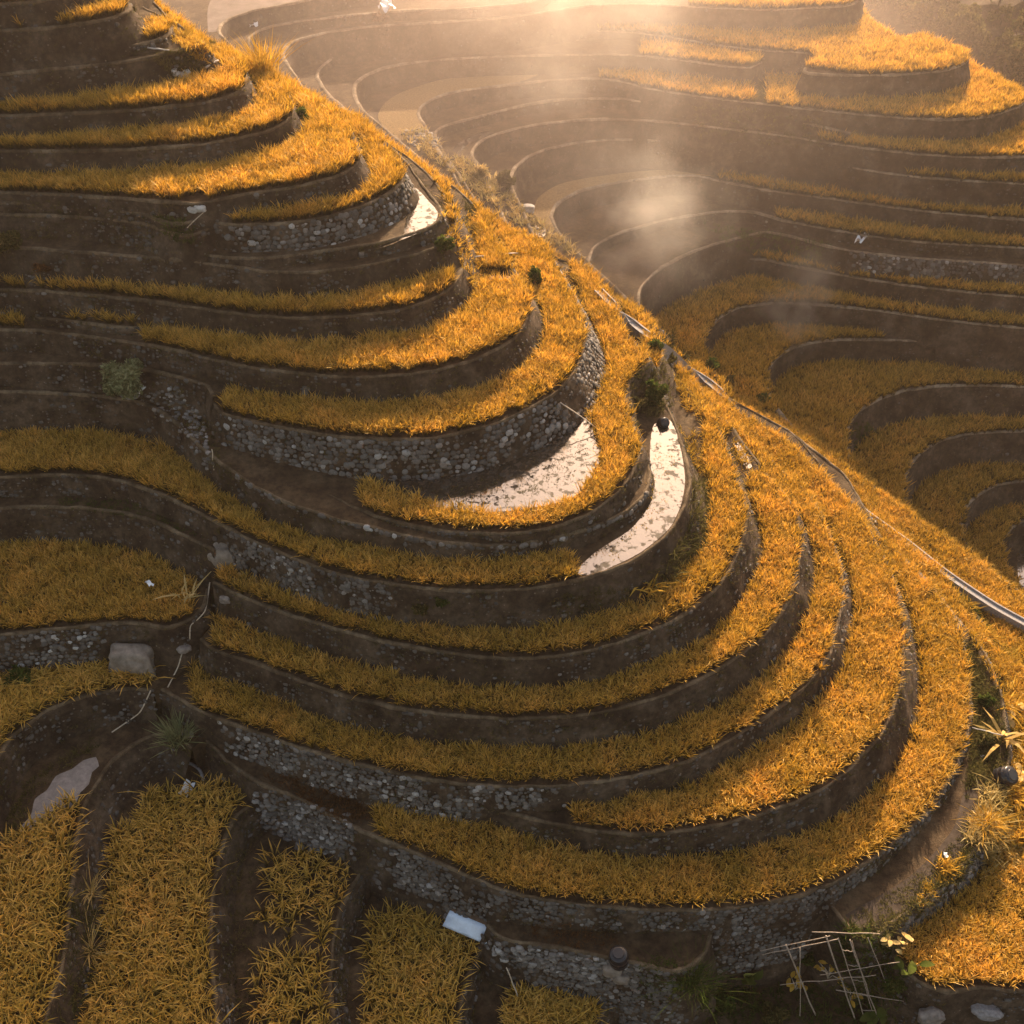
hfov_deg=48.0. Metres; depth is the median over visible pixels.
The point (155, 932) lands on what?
rice crop
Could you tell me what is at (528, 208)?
rock
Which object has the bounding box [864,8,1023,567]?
rice crop
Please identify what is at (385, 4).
white sheet
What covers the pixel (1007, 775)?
plastic drum
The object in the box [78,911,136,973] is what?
feather grass
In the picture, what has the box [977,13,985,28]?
ravine tree
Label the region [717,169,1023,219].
rice crop
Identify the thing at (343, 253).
retaining wall
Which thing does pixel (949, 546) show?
rice crop
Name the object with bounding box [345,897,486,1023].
rice crop
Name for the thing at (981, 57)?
ravine tree
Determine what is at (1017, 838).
golden shrub
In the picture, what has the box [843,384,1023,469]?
retaining wall
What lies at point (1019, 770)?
dry leaf plant
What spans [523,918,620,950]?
tall grass
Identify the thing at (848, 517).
rice crop
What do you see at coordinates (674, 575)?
broad grass
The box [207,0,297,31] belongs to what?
mud
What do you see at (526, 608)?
retaining wall
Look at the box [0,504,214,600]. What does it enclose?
retaining wall
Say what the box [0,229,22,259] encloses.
dark shrub
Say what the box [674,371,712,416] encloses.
tall grass
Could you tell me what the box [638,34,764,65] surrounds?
rice crop
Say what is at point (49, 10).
rice plants
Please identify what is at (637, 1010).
retaining wall
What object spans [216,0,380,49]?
retaining wall
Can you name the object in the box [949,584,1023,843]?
tall grass
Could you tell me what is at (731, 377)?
dark shrub
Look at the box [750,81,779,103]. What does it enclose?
tall grass
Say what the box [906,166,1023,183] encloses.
rice crop
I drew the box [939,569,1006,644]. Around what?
tall grass
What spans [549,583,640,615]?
tall grass
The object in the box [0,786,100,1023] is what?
rice crop
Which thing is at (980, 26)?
ravine tree
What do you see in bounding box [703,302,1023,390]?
retaining wall
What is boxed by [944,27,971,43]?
ravine tree
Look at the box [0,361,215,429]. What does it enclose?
retaining wall
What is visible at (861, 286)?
retaining wall
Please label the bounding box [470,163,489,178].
bleached bush
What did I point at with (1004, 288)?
rice crop
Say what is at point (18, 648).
retaining wall
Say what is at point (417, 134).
rubble
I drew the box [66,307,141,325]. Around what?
rice crop
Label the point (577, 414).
bamboo spout
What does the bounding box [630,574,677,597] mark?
broad grass
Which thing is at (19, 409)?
retaining wall
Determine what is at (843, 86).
retaining wall
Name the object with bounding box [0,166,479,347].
retaining wall
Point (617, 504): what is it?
retaining wall
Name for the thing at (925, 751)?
rice crop
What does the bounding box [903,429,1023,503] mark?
retaining wall
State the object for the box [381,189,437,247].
water
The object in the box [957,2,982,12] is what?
ravine tree
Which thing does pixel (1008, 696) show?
broad grass
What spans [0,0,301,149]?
rice crop
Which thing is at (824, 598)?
rice crop
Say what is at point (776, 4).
rice crop
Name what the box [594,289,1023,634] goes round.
irrigation channel
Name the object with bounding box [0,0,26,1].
rice crop
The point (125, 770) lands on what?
retaining wall
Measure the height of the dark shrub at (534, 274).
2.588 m
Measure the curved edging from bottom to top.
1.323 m
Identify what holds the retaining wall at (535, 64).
on the ground at (630, 267)
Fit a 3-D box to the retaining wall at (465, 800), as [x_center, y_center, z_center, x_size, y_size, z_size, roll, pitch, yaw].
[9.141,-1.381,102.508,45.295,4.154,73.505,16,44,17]
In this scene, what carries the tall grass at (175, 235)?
on the ground at (630, 267)
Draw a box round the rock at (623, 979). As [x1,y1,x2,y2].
[613,974,629,984]
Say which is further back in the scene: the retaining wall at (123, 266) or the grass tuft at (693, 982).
the retaining wall at (123, 266)
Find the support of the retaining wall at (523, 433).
on the ground at (630, 267)
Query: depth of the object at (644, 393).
94.37 m
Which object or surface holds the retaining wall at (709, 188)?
on the ground at (630, 267)
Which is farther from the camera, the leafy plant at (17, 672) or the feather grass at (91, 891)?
the leafy plant at (17, 672)
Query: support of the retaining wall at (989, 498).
on the ground at (630, 267)
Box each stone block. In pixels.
[108,643,155,676]
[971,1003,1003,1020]
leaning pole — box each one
[506,967,517,996]
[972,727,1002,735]
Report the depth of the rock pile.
93.27 m
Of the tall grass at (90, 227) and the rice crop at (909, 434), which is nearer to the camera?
the tall grass at (90, 227)
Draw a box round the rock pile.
[171,68,190,76]
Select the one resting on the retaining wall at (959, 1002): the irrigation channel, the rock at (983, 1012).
the rock at (983, 1012)
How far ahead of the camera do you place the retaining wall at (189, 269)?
88.65 m
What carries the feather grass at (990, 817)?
on the ground at (630, 267)
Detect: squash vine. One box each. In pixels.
[786,966,807,991]
[814,960,842,979]
[837,982,862,1007]
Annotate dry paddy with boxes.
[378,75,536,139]
[534,170,710,230]
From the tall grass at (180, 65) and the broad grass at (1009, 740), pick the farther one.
the tall grass at (180, 65)
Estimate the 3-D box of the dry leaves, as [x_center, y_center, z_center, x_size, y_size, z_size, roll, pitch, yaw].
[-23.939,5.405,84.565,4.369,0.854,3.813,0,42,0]
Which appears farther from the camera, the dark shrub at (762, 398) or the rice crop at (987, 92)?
the rice crop at (987, 92)
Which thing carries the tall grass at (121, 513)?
on the ground at (630, 267)
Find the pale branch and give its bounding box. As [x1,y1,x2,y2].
[147,47,168,50]
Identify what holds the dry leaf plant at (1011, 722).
on the ground at (630, 267)
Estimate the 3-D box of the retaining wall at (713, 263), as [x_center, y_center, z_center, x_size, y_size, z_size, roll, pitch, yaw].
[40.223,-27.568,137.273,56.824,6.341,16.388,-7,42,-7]
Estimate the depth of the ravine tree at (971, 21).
246.92 m
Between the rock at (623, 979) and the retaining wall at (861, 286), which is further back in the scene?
the retaining wall at (861, 286)
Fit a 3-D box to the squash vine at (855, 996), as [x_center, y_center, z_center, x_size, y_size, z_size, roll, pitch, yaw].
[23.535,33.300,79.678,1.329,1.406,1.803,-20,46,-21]
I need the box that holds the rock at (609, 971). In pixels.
[603,965,621,977]
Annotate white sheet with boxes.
[378,0,395,12]
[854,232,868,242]
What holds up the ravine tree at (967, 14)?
on the ground at (630, 267)
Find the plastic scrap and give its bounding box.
[179,779,194,794]
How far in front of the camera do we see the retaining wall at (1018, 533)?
135.10 m
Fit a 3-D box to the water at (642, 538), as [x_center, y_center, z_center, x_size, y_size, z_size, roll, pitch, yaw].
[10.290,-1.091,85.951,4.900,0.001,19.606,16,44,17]
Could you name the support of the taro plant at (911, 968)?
on the retaining wall at (959, 1002)
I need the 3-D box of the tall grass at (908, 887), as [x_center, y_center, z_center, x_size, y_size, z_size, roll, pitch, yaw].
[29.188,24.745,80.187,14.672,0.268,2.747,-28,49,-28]
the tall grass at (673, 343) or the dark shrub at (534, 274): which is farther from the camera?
the tall grass at (673, 343)
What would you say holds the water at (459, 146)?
on the ground at (630, 267)
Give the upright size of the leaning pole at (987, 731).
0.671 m
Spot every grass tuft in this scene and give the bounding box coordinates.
[632,934,750,1023]
[925,851,964,874]
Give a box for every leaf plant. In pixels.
[741,969,762,986]
[880,932,913,955]
[1005,701,1023,727]
[1014,762,1023,784]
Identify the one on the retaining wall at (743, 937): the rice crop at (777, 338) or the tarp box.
the tarp box
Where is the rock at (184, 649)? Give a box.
[176,644,191,653]
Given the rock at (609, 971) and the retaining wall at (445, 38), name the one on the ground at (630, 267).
the retaining wall at (445, 38)
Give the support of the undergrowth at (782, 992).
on the ground at (630, 267)
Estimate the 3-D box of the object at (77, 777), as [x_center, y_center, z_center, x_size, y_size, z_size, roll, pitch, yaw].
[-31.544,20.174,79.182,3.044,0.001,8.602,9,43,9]
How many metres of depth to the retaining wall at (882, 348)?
137.20 m
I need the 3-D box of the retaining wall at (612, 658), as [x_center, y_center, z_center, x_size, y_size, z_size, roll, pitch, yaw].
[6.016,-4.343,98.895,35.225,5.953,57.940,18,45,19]
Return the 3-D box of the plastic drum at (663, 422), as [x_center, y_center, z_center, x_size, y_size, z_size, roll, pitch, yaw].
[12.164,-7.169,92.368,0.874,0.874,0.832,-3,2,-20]
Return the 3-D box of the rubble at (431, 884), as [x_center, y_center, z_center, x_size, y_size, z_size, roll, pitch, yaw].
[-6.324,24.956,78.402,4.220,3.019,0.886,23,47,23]
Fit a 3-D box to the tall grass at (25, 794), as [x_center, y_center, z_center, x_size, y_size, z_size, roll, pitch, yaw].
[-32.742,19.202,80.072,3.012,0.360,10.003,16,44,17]
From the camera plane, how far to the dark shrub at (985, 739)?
87.31 m
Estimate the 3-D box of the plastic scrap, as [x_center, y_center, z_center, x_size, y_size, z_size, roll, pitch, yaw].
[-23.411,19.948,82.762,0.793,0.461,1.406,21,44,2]
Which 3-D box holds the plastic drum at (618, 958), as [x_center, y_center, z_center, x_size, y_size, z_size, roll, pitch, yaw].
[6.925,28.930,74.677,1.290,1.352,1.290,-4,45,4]
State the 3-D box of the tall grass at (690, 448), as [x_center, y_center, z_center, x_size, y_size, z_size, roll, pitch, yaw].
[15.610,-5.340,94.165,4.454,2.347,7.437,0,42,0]
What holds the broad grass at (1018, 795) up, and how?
on the retaining wall at (821, 951)
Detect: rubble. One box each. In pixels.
[146,386,213,469]
[252,792,352,854]
[394,853,446,899]
[401,128,439,146]
[481,940,639,983]
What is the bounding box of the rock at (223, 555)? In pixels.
[207,542,233,569]
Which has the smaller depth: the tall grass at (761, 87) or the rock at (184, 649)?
the rock at (184, 649)
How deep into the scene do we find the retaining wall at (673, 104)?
140.55 m
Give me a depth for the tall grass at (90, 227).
88.76 m
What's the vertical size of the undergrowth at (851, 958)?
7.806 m
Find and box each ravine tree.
[925,21,934,33]
[933,13,948,34]
[941,22,957,39]
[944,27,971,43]
[951,13,971,32]
[952,34,968,47]
[953,8,978,34]
[953,12,977,46]
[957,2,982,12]
[969,16,986,41]
[970,25,992,50]
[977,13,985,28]
[979,49,988,61]
[992,3,1015,24]
[994,48,1019,77]
[1000,41,1023,71]
[1002,38,1021,50]
[1012,56,1023,81]
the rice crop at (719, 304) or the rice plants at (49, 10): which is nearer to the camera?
the rice plants at (49, 10)
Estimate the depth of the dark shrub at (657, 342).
99.51 m
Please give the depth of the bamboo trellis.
76.44 m
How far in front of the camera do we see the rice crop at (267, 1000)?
76.43 m
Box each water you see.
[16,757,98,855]
[354,411,602,511]
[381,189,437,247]
[452,131,492,153]
[532,225,545,236]
[574,420,684,574]
[733,443,751,468]
[1016,545,1023,587]
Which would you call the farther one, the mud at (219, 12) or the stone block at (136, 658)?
the mud at (219, 12)
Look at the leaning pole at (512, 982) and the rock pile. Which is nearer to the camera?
the leaning pole at (512, 982)
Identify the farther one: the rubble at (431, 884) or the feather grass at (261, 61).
the feather grass at (261, 61)
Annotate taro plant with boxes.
[857,997,887,1023]
[892,957,934,975]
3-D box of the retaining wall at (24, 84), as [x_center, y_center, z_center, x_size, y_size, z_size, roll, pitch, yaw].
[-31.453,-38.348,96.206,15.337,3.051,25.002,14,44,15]
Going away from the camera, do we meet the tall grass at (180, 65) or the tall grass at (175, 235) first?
the tall grass at (175, 235)
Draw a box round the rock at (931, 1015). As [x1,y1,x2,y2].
[917,1006,945,1023]
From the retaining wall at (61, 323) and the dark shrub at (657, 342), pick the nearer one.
the retaining wall at (61, 323)
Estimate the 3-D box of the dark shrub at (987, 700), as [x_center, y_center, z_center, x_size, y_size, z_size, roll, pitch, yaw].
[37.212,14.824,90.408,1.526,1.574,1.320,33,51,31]
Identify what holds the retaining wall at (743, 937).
on the ground at (630, 267)
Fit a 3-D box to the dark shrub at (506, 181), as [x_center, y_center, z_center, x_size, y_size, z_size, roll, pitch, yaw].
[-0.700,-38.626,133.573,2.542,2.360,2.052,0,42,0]
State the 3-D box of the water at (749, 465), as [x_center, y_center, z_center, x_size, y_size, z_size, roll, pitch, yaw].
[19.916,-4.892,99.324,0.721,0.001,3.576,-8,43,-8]
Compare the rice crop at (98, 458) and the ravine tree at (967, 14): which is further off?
the ravine tree at (967, 14)
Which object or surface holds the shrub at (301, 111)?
on the retaining wall at (106, 158)
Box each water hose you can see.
[112,690,150,732]
[167,654,181,686]
[189,582,209,638]
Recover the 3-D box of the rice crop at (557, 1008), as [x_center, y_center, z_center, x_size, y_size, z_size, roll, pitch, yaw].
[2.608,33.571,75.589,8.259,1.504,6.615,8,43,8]
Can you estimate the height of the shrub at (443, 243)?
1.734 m
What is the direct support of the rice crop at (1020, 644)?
on the ground at (630, 267)
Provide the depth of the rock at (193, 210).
86.39 m
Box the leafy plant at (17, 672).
[1,664,31,686]
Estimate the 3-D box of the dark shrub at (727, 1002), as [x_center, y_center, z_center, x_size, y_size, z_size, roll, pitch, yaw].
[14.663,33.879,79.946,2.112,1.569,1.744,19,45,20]
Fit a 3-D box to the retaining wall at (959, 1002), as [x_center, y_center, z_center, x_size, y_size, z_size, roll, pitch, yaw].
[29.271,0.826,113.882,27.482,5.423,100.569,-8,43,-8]
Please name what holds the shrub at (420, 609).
on the retaining wall at (526, 608)
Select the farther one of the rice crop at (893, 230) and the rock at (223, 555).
the rice crop at (893, 230)
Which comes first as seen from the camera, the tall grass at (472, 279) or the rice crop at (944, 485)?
the tall grass at (472, 279)
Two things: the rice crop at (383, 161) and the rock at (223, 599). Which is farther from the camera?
the rice crop at (383, 161)
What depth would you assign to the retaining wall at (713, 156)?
141.09 m
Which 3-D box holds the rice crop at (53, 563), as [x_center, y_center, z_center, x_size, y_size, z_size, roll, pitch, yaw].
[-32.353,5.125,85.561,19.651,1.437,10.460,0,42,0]
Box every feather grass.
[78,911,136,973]
[79,858,115,912]
[221,29,314,74]
[953,790,1022,842]
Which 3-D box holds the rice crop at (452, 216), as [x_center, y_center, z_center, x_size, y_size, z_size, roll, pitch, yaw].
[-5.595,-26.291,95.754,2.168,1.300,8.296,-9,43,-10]
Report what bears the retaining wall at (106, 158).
on the ground at (630, 267)
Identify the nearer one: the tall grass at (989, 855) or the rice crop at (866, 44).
the tall grass at (989, 855)
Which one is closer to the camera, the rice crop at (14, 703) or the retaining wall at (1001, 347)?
the rice crop at (14, 703)
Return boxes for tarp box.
[442,909,486,943]
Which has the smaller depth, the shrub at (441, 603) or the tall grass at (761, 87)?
the shrub at (441, 603)
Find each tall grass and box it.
[2,736,99,849]
[16,200,196,250]
[48,876,109,1023]
[58,496,196,535]
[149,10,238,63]
[149,213,202,245]
[152,47,209,74]
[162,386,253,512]
[222,819,261,1021]
[262,772,372,823]
[401,124,594,267]
[437,210,499,287]
[460,190,495,241]
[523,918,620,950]
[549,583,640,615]
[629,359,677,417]
[634,955,757,1008]
[641,470,729,595]
[663,326,753,386]
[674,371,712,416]
[679,425,724,480]
[693,101,824,147]
[704,221,830,260]
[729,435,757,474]
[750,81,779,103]
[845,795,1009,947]
[853,800,977,923]
[918,849,969,907]
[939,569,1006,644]
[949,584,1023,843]
[956,786,1013,864]
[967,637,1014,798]
[969,771,1023,888]
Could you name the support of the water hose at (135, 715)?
hanging from the retaining wall at (44, 738)
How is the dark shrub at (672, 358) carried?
on the ground at (630, 267)
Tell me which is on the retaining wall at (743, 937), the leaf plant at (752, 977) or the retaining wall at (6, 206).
the leaf plant at (752, 977)
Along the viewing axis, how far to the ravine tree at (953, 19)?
247.17 m
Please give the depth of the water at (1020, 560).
133.52 m
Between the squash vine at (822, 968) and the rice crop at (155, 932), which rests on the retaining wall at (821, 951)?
the squash vine at (822, 968)
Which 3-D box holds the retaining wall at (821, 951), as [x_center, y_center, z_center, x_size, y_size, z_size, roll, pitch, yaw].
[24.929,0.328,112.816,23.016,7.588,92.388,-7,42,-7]
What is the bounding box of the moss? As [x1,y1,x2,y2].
[851,421,881,462]
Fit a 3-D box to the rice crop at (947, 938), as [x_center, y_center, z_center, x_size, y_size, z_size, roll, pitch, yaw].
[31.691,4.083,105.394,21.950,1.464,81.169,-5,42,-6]
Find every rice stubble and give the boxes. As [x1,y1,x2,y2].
[440,445,590,504]
[601,441,674,559]
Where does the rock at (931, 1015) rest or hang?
on the retaining wall at (959, 1002)
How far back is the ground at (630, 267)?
84.03 m
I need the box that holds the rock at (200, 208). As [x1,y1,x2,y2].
[194,205,206,212]
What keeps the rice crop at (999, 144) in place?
on the ground at (630, 267)
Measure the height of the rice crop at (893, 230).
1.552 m
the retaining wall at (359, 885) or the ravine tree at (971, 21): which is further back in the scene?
the ravine tree at (971, 21)
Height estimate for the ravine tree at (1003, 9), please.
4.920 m
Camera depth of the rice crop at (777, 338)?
134.79 m
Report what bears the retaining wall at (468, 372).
on the ground at (630, 267)
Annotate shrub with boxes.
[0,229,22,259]
[32,263,52,272]
[100,357,144,400]
[295,106,309,121]
[371,11,387,22]
[410,604,428,616]
[433,596,449,607]
[434,234,454,253]
[495,170,516,189]
[527,265,542,286]
[635,397,647,411]
[645,378,668,407]
[646,336,663,350]
[668,352,676,364]
[704,357,719,369]
[714,988,735,1013]
[721,374,734,384]
[757,392,771,403]
[761,1001,790,1023]
[798,951,815,966]
[881,974,907,993]
[976,692,997,707]
[977,731,996,747]
[1003,829,1023,849]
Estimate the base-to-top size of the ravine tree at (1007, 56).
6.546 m
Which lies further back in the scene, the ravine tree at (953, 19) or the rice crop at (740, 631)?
the ravine tree at (953, 19)
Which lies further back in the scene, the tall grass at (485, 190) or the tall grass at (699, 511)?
the tall grass at (485, 190)
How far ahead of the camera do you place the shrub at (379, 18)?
142.81 m
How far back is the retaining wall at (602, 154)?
138.68 m
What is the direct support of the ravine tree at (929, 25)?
on the ground at (630, 267)
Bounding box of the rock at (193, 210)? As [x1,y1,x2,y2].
[187,206,197,213]
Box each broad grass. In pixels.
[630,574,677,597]
[657,561,702,593]
[973,710,1023,758]
[992,676,1023,726]
[1008,779,1023,840]
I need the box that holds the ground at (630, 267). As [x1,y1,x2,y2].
[0,0,1023,1023]
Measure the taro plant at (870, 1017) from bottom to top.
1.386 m
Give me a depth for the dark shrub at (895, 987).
77.22 m
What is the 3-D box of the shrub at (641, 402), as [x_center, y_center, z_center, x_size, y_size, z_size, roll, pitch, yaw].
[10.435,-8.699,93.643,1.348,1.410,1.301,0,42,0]
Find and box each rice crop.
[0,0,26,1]
[0,0,249,113]
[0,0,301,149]
[0,0,366,199]
[0,78,464,314]
[0,200,542,372]
[0,297,666,589]
[0,536,199,629]
[0,657,169,751]
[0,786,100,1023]
[13,0,128,27]
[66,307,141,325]
[74,770,252,1023]
[139,11,176,39]
[165,2,412,223]
[180,344,849,784]
[204,243,805,715]
[213,97,599,437]
[213,242,758,654]
[235,838,352,1023]
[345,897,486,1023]
[353,254,654,529]
[369,509,981,910]
[432,173,459,222]
[496,980,614,1023]
[566,357,916,832]
[597,3,971,74]
[599,56,1023,119]
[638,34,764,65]
[651,11,1023,396]
[687,0,858,10]
[709,320,885,413]
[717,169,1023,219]
[726,384,1023,616]
[728,392,1023,991]
[753,247,1023,297]
[771,355,1023,498]
[773,206,1023,246]
[817,120,1023,156]
[853,17,1023,516]
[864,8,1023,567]
[877,21,1023,590]
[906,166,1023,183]
[966,578,1023,664]
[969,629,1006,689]
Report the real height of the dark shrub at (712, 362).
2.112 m
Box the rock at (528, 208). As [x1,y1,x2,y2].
[523,204,534,212]
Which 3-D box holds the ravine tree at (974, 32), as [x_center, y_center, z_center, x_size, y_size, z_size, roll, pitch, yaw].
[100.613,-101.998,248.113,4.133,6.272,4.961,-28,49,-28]
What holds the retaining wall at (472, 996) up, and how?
on the ground at (630, 267)
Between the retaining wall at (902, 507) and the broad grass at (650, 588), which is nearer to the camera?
the broad grass at (650, 588)
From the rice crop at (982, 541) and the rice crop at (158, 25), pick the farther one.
the rice crop at (982, 541)
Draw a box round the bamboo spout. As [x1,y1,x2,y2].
[560,402,596,427]
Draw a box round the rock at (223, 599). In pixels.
[219,595,229,603]
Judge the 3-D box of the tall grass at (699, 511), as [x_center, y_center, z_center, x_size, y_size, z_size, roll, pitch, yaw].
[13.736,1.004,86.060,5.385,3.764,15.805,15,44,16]
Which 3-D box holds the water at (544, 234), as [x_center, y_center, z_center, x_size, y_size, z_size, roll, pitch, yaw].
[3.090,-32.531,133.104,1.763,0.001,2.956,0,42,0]
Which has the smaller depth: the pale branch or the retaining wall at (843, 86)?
the pale branch
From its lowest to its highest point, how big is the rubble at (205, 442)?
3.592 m
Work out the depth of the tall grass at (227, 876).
77.05 m
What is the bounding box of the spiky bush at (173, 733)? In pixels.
[142,705,206,758]
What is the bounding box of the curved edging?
[181,762,204,780]
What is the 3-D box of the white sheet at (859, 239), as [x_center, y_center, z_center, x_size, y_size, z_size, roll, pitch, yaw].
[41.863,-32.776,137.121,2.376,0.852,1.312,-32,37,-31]
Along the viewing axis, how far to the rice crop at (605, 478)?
85.54 m
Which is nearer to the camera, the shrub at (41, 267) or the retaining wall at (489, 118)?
the shrub at (41, 267)
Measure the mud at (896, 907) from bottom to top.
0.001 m
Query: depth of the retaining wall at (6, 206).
87.94 m
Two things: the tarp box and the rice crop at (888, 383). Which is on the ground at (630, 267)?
the rice crop at (888, 383)
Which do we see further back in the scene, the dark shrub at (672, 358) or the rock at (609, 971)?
the dark shrub at (672, 358)
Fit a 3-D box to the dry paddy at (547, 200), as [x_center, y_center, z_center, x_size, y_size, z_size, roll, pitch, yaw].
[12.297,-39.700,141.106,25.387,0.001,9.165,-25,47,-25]
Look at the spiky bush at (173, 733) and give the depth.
82.70 m
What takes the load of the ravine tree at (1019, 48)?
on the ground at (630, 267)
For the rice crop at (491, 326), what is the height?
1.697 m
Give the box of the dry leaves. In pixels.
[153,571,211,602]
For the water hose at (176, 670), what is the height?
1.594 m
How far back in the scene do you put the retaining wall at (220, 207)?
88.03 m
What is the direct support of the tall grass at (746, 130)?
on the ground at (630, 267)
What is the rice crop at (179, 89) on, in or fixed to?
on the ground at (630, 267)
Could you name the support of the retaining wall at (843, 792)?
on the ground at (630, 267)
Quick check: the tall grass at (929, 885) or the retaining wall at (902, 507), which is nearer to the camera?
the tall grass at (929, 885)
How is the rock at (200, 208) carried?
on the retaining wall at (220, 207)
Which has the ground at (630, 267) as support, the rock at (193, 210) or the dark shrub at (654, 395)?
the dark shrub at (654, 395)
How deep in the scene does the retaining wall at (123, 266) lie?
88.41 m
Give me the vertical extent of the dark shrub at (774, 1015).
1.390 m
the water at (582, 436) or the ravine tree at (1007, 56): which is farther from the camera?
the ravine tree at (1007, 56)
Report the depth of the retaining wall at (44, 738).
82.63 m
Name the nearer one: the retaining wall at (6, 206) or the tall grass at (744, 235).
the retaining wall at (6, 206)
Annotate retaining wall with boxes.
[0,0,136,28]
[0,1,222,107]
[0,2,148,70]
[0,72,258,143]
[0,95,303,175]
[0,130,370,244]
[0,137,469,303]
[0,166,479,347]
[0,172,544,405]
[0,201,195,251]
[0,213,216,289]
[0,254,707,632]
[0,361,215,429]
[0,390,654,564]
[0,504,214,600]
[0,588,218,675]
[0,687,157,837]
[35,314,142,335]
[42,733,192,1023]
[128,6,176,55]
[159,348,852,827]
[198,337,813,751]
[205,357,972,992]
[206,142,448,267]
[206,255,605,480]
[207,804,264,1023]
[212,319,760,691]
[213,144,418,252]
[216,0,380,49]
[247,0,554,52]
[281,0,863,87]
[315,30,969,109]
[327,873,370,1023]
[329,227,661,559]
[352,53,762,177]
[416,77,1023,194]
[433,97,851,201]
[457,951,483,1023]
[470,117,1023,226]
[476,346,918,861]
[477,923,717,1023]
[509,138,1023,237]
[549,174,1023,344]
[587,210,1023,263]
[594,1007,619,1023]
[637,231,1023,318]
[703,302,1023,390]
[729,397,1013,1003]
[735,395,1017,590]
[743,258,1023,316]
[747,407,1023,1023]
[766,338,938,426]
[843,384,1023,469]
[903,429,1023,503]
[959,480,1023,558]
[1001,519,1023,588]
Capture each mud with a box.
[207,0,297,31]
[846,786,988,932]
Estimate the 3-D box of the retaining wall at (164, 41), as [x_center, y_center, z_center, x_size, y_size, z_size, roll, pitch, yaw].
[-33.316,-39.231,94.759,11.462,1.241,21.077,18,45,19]
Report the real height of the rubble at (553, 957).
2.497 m
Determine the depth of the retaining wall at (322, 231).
88.14 m
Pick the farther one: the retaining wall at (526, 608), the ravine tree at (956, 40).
the ravine tree at (956, 40)
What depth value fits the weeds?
85.09 m
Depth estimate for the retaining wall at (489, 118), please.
142.98 m
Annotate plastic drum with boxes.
[609,945,628,970]
[657,417,669,427]
[992,766,1017,786]
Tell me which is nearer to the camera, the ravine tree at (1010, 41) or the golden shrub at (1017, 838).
the golden shrub at (1017, 838)
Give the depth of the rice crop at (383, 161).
90.87 m
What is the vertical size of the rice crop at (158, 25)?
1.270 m
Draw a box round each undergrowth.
[697,980,902,1023]
[829,915,913,1013]
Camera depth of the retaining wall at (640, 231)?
137.92 m
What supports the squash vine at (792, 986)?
on the ground at (630, 267)
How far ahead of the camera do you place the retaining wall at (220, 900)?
77.12 m
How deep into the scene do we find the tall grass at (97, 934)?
72.16 m
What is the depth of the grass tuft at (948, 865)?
79.98 m
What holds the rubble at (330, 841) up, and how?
on the ground at (630, 267)
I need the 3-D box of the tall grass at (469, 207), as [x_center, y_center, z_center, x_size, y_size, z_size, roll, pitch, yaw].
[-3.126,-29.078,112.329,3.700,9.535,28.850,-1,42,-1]
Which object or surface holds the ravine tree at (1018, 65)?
on the ground at (630, 267)
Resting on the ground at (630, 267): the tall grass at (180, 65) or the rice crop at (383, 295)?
the rice crop at (383, 295)
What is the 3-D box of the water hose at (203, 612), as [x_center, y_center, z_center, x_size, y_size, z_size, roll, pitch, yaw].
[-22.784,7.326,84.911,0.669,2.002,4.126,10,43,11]
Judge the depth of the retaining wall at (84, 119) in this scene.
90.44 m
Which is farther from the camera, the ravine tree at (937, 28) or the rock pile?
the ravine tree at (937, 28)
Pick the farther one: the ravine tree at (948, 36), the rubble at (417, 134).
the ravine tree at (948, 36)
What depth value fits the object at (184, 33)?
94.33 m
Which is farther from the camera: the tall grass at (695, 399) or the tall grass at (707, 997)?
the tall grass at (695, 399)
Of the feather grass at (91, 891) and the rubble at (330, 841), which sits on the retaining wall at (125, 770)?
the feather grass at (91, 891)
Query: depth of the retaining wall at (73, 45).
89.99 m
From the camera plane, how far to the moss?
132.54 m
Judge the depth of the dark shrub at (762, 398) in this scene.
126.91 m
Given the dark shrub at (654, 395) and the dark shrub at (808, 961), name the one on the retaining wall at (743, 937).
the dark shrub at (808, 961)
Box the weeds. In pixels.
[0,0,1023,1023]
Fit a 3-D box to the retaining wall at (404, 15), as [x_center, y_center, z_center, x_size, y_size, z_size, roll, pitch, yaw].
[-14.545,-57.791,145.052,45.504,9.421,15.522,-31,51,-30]
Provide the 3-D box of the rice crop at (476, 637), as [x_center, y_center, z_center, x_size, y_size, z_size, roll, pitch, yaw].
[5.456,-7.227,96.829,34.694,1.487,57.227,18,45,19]
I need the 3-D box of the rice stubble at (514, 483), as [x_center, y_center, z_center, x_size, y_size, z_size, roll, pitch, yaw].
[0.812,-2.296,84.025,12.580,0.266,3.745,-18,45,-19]
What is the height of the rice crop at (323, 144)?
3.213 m
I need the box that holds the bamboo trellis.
[760,932,903,1019]
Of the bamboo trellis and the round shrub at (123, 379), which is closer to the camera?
the bamboo trellis
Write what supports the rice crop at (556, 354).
on the ground at (630, 267)

